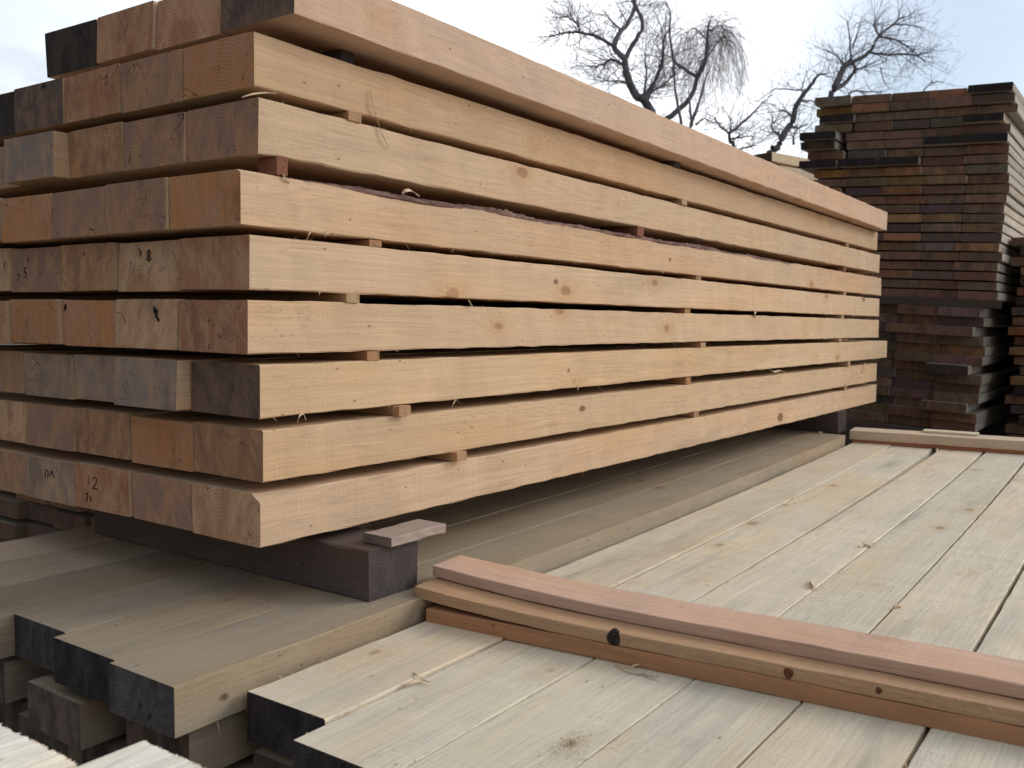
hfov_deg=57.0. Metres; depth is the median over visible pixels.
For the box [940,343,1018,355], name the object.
board
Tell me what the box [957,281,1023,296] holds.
board
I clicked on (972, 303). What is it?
bearer
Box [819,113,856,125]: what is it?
board
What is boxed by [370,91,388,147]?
wood shaving
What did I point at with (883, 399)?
board
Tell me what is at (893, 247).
board
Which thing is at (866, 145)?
board
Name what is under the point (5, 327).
timber beam
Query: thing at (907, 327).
board
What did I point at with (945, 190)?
board
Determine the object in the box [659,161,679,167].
spacer strip
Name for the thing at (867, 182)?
board
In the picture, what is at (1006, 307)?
bearer
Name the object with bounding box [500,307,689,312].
spacer strip
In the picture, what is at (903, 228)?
board
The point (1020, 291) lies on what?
board
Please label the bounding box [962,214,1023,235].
board
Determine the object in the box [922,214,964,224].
board
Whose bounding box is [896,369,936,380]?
board
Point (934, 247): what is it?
board
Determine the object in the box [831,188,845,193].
board
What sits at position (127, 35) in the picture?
timber beam
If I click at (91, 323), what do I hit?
timber beam
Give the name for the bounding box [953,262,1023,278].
board
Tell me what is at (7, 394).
timber beam
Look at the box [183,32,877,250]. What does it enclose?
timber beam
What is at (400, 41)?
timber beam
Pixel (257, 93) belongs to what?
wood shaving
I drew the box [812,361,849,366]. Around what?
spacer strip
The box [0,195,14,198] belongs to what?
timber beam
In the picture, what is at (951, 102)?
board
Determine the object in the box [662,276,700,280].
spacer strip
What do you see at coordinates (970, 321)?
board
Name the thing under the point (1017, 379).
board
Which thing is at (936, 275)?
board
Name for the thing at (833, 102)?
board
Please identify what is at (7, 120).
timber beam
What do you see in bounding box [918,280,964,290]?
board
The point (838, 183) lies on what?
board
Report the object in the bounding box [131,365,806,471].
timber beam
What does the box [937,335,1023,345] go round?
board
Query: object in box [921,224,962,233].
board
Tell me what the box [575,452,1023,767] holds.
deck plank
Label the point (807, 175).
board
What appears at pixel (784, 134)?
bare tree
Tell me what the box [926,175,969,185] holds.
board
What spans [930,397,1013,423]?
board
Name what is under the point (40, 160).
timber beam
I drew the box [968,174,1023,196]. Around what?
board
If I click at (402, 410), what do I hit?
spacer strip
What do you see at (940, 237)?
board
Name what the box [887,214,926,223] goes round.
board
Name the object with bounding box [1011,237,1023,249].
board
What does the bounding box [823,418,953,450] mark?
bearer
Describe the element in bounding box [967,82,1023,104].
board
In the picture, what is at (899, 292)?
board
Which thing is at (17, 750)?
raw plank
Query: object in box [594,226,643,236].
spacer strip
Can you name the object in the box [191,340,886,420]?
timber beam
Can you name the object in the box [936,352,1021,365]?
board
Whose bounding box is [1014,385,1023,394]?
board
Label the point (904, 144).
board
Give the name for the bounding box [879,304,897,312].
board
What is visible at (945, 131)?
board
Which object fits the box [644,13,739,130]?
bare tree
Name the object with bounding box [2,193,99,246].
timber beam
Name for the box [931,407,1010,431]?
board
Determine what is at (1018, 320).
board
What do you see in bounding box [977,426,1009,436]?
bearer
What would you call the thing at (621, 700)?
deck plank
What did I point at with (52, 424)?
timber beam
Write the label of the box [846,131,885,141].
board
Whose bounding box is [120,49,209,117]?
timber beam
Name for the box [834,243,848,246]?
spacer strip
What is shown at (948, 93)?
board
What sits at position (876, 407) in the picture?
board
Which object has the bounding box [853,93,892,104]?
board
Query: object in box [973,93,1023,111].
board
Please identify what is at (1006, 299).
board
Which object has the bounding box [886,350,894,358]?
board
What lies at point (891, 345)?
board
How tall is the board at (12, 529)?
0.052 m
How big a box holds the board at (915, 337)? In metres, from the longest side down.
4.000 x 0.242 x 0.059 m
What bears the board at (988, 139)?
on the board at (1008, 149)
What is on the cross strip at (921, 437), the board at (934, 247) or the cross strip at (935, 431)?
the cross strip at (935, 431)
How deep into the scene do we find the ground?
32.71 m
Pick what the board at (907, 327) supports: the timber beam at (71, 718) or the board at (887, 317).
the board at (887, 317)
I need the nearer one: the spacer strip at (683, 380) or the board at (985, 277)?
the spacer strip at (683, 380)
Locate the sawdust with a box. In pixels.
[529,716,608,766]
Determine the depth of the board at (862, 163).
6.04 m
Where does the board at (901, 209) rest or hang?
on the board at (904, 218)
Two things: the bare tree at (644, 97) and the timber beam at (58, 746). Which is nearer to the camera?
the timber beam at (58, 746)
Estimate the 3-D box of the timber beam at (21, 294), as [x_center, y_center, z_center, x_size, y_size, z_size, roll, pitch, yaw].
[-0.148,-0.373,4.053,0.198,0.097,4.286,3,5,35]
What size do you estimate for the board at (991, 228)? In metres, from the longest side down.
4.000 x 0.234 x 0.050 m
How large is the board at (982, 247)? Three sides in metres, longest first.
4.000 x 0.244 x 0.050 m
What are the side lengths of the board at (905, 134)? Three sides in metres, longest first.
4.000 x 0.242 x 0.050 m
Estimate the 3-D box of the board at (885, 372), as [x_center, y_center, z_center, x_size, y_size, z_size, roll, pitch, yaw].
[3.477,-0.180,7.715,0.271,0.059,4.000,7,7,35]
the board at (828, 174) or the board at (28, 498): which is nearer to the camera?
the board at (28, 498)
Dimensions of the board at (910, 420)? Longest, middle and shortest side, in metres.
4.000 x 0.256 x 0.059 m
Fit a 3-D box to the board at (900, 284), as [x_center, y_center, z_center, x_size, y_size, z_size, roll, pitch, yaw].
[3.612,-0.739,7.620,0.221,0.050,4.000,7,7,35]
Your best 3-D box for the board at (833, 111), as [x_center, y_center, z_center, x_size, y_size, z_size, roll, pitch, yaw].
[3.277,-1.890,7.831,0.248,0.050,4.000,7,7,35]
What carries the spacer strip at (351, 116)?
on the timber beam at (96, 153)
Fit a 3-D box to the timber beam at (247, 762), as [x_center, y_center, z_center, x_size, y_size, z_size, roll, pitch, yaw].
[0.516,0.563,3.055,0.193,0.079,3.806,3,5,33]
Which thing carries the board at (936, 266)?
on the board at (936, 275)
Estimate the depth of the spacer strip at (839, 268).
4.61 m
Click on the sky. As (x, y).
(991, 32)
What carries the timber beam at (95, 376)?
on the timber beam at (103, 430)
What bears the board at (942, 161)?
on the board at (944, 170)
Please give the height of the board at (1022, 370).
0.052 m
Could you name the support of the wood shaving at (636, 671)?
on the deck plank at (621, 700)
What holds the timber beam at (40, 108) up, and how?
on the timber beam at (40, 160)
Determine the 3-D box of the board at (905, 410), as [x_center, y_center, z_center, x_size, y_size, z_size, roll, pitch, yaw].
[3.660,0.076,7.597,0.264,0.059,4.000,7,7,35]
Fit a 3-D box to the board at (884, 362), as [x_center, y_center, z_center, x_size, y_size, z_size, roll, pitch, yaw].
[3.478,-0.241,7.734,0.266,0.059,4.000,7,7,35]
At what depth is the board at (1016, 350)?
5.84 m
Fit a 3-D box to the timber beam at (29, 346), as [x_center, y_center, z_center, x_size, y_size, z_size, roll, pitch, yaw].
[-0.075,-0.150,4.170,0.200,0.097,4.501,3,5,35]
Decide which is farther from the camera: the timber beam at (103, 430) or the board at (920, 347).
the board at (920, 347)
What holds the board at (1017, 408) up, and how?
on the board at (1020, 419)
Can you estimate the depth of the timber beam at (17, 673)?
1.73 m
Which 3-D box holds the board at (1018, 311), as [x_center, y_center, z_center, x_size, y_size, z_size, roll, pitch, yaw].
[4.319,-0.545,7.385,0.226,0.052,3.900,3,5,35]
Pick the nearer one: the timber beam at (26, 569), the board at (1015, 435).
the timber beam at (26, 569)
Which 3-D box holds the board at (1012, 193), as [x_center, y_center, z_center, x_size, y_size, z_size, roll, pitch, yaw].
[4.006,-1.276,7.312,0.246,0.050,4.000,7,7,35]
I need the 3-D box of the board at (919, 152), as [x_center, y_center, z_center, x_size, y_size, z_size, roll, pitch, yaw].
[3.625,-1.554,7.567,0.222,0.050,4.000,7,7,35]
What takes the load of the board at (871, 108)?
on the board at (875, 117)
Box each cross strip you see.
[415,577,1023,726]
[426,604,1023,746]
[433,555,1023,698]
[850,427,1023,450]
[852,439,1023,454]
[922,429,978,435]
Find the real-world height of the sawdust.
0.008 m
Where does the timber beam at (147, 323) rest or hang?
on the timber beam at (159, 382)
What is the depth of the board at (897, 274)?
6.00 m
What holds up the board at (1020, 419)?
on the board at (1013, 426)
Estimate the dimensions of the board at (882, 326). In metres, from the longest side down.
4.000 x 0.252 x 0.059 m
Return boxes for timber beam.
[0,91,26,146]
[0,146,65,196]
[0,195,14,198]
[0,198,56,248]
[0,248,441,305]
[0,292,65,295]
[0,301,20,343]
[0,345,96,348]
[0,348,141,392]
[0,391,28,396]
[0,395,80,443]
[0,439,19,444]
[0,443,64,494]
[0,483,533,658]
[0,525,114,562]
[0,539,163,587]
[0,655,53,704]
[0,698,27,732]
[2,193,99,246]
[4,131,111,190]
[10,299,64,343]
[11,247,715,313]
[14,78,89,134]
[14,428,778,671]
[19,711,85,766]
[24,350,175,399]
[26,399,113,451]
[26,451,112,506]
[27,673,125,750]
[45,19,105,78]
[51,186,166,242]
[53,428,822,704]
[60,242,734,313]
[63,300,122,347]
[66,63,146,127]
[68,122,161,183]
[74,341,709,401]
[74,458,164,516]
[76,405,191,459]
[86,734,126,762]
[97,1,164,65]
[105,177,230,239]
[109,432,868,738]
[114,339,844,410]
[115,299,188,349]
[118,240,797,314]
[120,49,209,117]
[123,112,232,177]
[126,709,262,767]
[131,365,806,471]
[132,468,230,530]
[156,0,232,51]
[169,169,880,295]
[178,300,878,353]
[179,235,878,316]
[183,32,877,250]
[187,97,879,272]
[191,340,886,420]
[191,384,875,547]
[194,362,876,482]
[221,0,887,230]
[224,754,253,767]
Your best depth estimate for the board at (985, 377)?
5.85 m
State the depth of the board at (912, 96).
5.90 m
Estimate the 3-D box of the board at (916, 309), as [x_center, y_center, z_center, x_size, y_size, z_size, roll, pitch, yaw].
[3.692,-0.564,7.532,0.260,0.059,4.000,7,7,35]
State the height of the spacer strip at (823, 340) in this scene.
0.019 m
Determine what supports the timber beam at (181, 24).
on the timber beam at (152, 86)
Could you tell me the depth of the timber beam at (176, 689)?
1.71 m
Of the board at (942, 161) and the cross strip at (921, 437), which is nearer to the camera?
the cross strip at (921, 437)
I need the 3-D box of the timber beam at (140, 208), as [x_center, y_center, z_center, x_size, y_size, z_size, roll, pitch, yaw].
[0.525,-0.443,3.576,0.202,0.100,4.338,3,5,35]
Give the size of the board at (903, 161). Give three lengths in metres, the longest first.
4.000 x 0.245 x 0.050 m
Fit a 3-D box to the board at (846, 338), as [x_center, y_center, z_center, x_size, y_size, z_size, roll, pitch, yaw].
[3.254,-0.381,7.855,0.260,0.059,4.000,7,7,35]
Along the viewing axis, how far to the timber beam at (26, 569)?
2.07 m
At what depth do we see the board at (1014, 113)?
5.65 m
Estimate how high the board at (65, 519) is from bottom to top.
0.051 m
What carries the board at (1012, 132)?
on the board at (988, 139)
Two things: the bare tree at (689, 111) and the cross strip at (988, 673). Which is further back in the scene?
the bare tree at (689, 111)
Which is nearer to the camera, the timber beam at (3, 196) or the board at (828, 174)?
the timber beam at (3, 196)
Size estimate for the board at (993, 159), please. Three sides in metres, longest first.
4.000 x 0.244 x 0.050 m
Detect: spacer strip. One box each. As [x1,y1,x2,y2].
[0,293,359,302]
[19,343,379,360]
[258,156,287,176]
[320,49,353,64]
[327,111,360,122]
[329,239,381,246]
[337,404,410,415]
[422,450,466,461]
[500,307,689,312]
[587,342,705,347]
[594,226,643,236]
[640,377,690,383]
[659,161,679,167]
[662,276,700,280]
[664,199,686,205]
[673,411,698,416]
[718,314,843,318]
[771,338,841,342]
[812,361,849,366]
[817,292,845,294]
[819,266,845,271]
[832,386,846,389]
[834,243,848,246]
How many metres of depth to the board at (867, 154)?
6.04 m
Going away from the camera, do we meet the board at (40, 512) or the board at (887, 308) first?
the board at (40, 512)
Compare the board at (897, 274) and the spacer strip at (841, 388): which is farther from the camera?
the board at (897, 274)
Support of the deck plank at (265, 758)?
on the deck plank
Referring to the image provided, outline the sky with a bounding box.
[0,0,1023,158]
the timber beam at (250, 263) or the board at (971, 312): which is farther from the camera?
the board at (971, 312)
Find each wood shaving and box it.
[242,92,276,97]
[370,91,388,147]
[400,679,430,686]
[402,189,419,196]
[614,663,659,677]
[859,542,874,547]
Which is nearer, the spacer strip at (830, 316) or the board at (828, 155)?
the spacer strip at (830, 316)
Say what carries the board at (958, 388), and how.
on the board at (967, 397)
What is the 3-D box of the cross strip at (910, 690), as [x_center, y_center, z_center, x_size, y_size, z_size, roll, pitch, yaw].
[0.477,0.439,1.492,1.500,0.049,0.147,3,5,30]
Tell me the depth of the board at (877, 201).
6.06 m
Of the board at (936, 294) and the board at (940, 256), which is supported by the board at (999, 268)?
the board at (940, 256)
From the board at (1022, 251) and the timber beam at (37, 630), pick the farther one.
the board at (1022, 251)
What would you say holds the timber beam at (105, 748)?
on the timber beam
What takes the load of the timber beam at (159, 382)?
on the timber beam at (165, 440)
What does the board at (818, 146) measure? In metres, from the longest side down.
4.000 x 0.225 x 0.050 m
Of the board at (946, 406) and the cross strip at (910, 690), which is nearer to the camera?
the cross strip at (910, 690)
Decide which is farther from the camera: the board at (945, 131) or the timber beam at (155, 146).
the board at (945, 131)
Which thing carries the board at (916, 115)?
on the board at (951, 122)
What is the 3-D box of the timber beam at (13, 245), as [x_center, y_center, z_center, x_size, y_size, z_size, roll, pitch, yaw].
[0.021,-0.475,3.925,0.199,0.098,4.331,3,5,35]
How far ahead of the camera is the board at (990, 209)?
5.72 m
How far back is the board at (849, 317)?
6.16 m
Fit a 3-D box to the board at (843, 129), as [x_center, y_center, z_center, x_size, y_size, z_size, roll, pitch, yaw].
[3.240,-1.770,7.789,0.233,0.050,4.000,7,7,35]
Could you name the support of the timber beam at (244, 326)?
on the timber beam at (259, 388)
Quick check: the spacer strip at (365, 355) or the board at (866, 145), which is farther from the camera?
the board at (866, 145)
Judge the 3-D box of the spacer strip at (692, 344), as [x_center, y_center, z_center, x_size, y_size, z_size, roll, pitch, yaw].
[0.084,-0.171,3.682,1.420,0.020,0.041,3,5,35]
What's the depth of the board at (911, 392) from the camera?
5.98 m
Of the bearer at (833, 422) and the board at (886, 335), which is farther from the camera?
the board at (886, 335)
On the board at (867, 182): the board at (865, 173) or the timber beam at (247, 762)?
the board at (865, 173)
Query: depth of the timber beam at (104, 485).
2.00 m
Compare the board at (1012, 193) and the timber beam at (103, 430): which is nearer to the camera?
the timber beam at (103, 430)
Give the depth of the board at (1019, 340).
5.88 m
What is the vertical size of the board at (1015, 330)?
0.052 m
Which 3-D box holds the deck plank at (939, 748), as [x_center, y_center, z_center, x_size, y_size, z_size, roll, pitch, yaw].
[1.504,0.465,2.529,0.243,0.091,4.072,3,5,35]
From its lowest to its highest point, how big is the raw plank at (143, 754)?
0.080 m
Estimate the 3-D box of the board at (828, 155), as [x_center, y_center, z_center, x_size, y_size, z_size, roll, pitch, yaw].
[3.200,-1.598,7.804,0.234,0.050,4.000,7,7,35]
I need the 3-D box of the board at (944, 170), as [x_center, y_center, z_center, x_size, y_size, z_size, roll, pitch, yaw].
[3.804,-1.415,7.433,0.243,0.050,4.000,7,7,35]
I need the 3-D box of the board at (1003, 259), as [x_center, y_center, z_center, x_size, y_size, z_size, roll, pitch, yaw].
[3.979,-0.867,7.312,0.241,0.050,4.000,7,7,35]
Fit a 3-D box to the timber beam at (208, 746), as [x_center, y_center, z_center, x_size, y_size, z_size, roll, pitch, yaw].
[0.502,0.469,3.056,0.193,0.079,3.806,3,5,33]
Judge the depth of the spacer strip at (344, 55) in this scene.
1.87 m
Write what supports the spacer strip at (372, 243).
on the timber beam
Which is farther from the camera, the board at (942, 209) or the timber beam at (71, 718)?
the board at (942, 209)
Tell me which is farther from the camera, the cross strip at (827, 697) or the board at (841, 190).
the board at (841, 190)
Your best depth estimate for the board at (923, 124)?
5.90 m
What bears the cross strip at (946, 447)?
on the deck plank at (283, 713)
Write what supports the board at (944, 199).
on the board at (942, 209)
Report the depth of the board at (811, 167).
6.20 m
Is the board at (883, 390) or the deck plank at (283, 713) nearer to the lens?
the deck plank at (283, 713)
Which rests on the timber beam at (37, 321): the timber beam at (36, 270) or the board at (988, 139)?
the timber beam at (36, 270)
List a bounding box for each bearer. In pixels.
[94,510,417,601]
[770,410,846,432]
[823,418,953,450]
[856,296,1001,308]
[923,305,1023,310]
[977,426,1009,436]
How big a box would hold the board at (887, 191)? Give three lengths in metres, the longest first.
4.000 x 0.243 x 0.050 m
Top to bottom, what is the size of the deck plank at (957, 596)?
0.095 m
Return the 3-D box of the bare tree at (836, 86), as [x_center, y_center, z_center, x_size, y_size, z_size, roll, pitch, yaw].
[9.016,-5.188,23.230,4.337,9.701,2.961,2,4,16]
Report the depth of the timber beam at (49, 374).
2.10 m
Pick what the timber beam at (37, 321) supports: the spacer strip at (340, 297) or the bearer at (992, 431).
the spacer strip at (340, 297)
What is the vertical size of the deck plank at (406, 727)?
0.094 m
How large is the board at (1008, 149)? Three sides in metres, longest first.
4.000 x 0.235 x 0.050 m
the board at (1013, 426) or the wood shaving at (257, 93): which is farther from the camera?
the board at (1013, 426)
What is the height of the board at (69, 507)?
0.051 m
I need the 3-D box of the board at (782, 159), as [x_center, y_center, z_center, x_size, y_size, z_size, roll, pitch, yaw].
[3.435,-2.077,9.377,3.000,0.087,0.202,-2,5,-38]
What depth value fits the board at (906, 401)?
6.01 m
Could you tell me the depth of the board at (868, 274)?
6.10 m
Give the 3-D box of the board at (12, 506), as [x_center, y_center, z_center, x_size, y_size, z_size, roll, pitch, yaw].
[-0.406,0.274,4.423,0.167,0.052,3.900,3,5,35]
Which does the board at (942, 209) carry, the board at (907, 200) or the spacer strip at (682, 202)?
the board at (907, 200)
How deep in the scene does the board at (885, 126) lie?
6.02 m
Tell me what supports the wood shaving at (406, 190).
on the timber beam at (233, 202)
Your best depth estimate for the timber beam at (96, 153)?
1.96 m
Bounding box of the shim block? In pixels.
[363,519,445,546]
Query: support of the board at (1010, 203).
on the board at (990, 209)
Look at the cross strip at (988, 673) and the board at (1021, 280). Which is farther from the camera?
the board at (1021, 280)
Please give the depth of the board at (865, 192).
6.09 m
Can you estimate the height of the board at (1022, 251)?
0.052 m
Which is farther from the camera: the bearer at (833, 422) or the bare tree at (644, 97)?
the bare tree at (644, 97)
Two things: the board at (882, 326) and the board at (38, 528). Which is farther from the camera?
the board at (882, 326)
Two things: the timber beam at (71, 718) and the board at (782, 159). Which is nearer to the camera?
the timber beam at (71, 718)
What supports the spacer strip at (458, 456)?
on the timber beam at (252, 513)
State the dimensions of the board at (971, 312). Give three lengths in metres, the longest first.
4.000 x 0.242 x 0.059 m
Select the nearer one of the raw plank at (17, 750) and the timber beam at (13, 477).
the raw plank at (17, 750)
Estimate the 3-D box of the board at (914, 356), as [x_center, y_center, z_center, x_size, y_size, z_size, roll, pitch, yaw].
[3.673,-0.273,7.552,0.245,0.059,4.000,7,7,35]
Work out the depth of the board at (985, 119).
5.61 m
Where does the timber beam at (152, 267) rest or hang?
on the timber beam at (147, 323)
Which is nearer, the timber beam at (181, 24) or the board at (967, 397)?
the timber beam at (181, 24)
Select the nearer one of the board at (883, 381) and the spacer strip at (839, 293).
the spacer strip at (839, 293)
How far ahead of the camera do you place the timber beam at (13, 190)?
2.19 m
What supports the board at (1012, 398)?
on the board at (1017, 408)
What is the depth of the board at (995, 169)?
5.67 m
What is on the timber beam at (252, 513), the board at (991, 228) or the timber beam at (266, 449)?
the timber beam at (266, 449)
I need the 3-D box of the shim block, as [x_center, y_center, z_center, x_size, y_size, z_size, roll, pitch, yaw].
[-0.214,0.299,1.896,0.077,0.021,0.165,3,5,35]
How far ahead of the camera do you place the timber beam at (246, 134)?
2.13 m
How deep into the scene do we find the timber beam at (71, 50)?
2.06 m
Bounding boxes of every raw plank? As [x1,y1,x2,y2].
[0,723,77,767]
[76,741,201,767]
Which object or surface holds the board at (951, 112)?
on the board at (951, 122)
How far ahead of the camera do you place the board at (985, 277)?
5.75 m
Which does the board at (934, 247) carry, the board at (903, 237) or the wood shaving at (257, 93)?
the board at (903, 237)
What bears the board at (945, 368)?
on the board at (985, 377)
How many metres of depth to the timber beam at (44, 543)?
2.23 m
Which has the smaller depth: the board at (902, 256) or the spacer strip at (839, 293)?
the spacer strip at (839, 293)
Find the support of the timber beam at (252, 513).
on the bearer at (833, 422)
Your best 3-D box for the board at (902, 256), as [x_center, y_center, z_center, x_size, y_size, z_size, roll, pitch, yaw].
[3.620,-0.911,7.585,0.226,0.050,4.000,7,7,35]
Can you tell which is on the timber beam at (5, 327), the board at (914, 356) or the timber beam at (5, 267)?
the timber beam at (5, 267)
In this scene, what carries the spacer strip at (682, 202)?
on the timber beam at (96, 153)
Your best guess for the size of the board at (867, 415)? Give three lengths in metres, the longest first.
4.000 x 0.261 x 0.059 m
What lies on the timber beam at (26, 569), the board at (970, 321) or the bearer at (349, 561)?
the bearer at (349, 561)
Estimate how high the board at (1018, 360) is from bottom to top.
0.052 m
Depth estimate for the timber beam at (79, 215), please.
1.93 m
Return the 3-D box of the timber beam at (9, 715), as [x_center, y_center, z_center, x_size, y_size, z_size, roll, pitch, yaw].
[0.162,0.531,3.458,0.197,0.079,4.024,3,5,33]
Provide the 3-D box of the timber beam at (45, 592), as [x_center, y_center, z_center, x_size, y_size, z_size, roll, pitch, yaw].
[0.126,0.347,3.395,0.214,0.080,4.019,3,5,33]
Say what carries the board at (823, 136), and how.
on the board at (818, 146)
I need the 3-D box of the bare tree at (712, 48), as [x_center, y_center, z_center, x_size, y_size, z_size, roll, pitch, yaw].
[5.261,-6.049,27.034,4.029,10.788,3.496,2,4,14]
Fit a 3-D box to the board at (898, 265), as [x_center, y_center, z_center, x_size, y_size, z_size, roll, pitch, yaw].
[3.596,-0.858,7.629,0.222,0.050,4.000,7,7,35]
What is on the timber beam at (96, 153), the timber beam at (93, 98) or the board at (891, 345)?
the timber beam at (93, 98)
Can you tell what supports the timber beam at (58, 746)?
on the timber beam
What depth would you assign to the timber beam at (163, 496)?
1.89 m
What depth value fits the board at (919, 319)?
5.94 m
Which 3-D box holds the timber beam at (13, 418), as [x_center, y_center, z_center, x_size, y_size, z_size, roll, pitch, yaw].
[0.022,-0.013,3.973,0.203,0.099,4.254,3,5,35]
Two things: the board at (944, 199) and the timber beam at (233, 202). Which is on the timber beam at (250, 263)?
the timber beam at (233, 202)
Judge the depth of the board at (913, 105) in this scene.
5.89 m
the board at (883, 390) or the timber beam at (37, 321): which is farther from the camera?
the board at (883, 390)
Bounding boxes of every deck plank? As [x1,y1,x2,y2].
[247,442,891,759]
[254,748,292,767]
[293,446,937,767]
[408,449,985,767]
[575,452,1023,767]
[739,466,1023,767]
[904,571,1023,767]
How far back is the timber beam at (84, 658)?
1.83 m
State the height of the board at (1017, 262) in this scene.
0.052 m
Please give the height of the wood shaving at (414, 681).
0.007 m
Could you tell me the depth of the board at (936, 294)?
5.84 m
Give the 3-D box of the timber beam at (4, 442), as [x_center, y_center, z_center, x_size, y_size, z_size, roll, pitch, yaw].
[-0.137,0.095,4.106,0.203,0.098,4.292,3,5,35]
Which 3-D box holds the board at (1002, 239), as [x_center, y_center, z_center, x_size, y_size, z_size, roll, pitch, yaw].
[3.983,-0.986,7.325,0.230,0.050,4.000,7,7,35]
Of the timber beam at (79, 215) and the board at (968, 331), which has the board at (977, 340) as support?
the board at (968, 331)
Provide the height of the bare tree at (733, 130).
7.818 m
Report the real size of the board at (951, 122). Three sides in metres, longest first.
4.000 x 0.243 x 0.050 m
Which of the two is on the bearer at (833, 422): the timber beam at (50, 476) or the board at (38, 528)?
the timber beam at (50, 476)
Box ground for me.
[0,343,35,344]
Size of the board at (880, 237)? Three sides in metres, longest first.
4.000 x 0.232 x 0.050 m
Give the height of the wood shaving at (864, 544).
0.010 m
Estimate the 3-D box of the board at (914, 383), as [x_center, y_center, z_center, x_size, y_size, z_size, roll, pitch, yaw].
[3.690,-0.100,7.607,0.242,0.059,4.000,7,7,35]
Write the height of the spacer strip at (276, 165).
0.033 m
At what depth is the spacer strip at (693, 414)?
3.26 m
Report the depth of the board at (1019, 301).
5.83 m
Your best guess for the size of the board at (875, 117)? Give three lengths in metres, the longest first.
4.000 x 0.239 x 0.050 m
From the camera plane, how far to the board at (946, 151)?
5.80 m
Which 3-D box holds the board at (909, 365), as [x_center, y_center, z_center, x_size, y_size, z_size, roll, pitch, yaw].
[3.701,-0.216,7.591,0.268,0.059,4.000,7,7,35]
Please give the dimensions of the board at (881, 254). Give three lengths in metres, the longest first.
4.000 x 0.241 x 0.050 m
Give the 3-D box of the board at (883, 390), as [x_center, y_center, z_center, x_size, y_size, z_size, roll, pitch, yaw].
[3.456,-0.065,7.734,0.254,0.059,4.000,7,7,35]
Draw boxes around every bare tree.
[504,0,728,114]
[627,0,771,135]
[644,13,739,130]
[657,60,803,155]
[726,44,858,157]
[792,0,966,124]
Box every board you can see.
[0,493,30,518]
[0,516,39,540]
[16,493,47,504]
[26,522,63,537]
[27,501,62,524]
[48,501,86,511]
[53,509,93,529]
[754,152,809,167]
[778,165,818,180]
[799,131,847,146]
[799,160,844,174]
[801,141,848,152]
[807,151,847,160]
[813,179,852,189]
[814,95,853,108]
[814,170,849,179]
[815,123,857,136]
[816,107,853,117]
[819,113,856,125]
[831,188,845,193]
[835,338,855,339]
[839,158,883,169]
[844,313,897,318]
[845,187,883,196]
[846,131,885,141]
[846,141,887,150]
[846,168,887,177]
[846,409,888,422]
[848,149,886,158]
[849,177,888,187]
[849,402,888,412]
[850,358,892,367]
[851,102,891,114]
[852,196,889,205]
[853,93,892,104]
[853,273,881,278]
[854,121,895,132]
[855,313,916,321]
[856,112,895,122]
[856,339,896,349]
[860,331,895,340]
[861,376,895,385]
[865,251,890,260]
[873,270,918,279]
[873,395,893,403]
[876,367,896,377]
[876,385,891,395]
[877,156,923,167]
[877,233,887,241]
[877,242,917,251]
[879,261,922,270]
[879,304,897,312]
[879,322,891,331]
[880,205,920,213]
[881,185,925,196]
[881,279,929,289]
[881,288,915,296]
[883,130,923,139]
[883,167,924,177]
[883,233,925,242]
[883,251,928,261]
[885,224,923,233]
[885,322,930,333]
[886,138,926,149]
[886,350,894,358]
[886,404,930,417]
[887,148,926,157]
[887,196,928,205]
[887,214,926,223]
[888,176,929,185]
[889,99,932,111]
[889,414,930,426]
[890,386,933,399]
[892,91,929,101]
[892,359,927,370]
[892,377,933,389]
[893,119,932,130]
[893,396,929,406]
[894,350,937,361]
[895,109,937,120]
[895,332,936,343]
[896,341,940,352]
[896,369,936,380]
[897,304,940,315]
[897,314,978,324]
[912,271,963,281]
[913,243,959,252]
[915,261,960,271]
[916,289,1003,304]
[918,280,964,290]
[919,204,963,214]
[919,391,1013,413]
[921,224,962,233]
[921,233,963,242]
[921,252,963,261]
[922,156,966,166]
[922,185,966,195]
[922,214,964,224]
[923,135,966,147]
[923,166,968,176]
[924,127,966,136]
[924,146,968,157]
[924,360,1013,375]
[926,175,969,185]
[926,195,968,204]
[927,325,1007,336]
[929,88,969,99]
[929,96,975,109]
[930,117,965,128]
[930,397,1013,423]
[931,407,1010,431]
[933,374,1018,393]
[933,384,1016,403]
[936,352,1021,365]
[937,107,976,117]
[937,306,1023,318]
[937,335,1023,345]
[937,365,1023,385]
[939,316,1023,326]
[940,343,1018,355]
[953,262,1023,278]
[953,272,1023,286]
[955,243,1023,256]
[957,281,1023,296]
[957,291,1019,304]
[959,252,1020,270]
[960,233,1019,252]
[961,224,1023,237]
[962,112,1023,138]
[962,204,1023,226]
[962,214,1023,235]
[963,133,1023,159]
[963,154,1023,178]
[965,164,1023,186]
[965,184,1023,207]
[965,194,1023,217]
[966,123,1023,150]
[966,144,1023,168]
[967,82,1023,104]
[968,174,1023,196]
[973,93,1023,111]
[977,104,1023,135]
[1005,392,1023,403]
[1005,418,1023,433]
[1008,327,1023,334]
[1008,433,1023,437]
[1009,345,1023,354]
[1010,374,1023,384]
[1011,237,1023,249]
[1011,257,1023,268]
[1011,307,1023,315]
[1011,404,1023,413]
[1012,317,1023,324]
[1014,336,1023,344]
[1014,355,1023,364]
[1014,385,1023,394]
[1016,297,1023,305]
[1017,287,1023,295]
[1018,414,1023,424]
[1020,247,1023,255]
[1020,277,1023,285]
[1020,366,1023,374]
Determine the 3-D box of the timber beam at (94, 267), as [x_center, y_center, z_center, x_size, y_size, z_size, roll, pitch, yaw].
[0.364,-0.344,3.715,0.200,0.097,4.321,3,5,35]
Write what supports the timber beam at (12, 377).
on the timber beam at (13, 418)

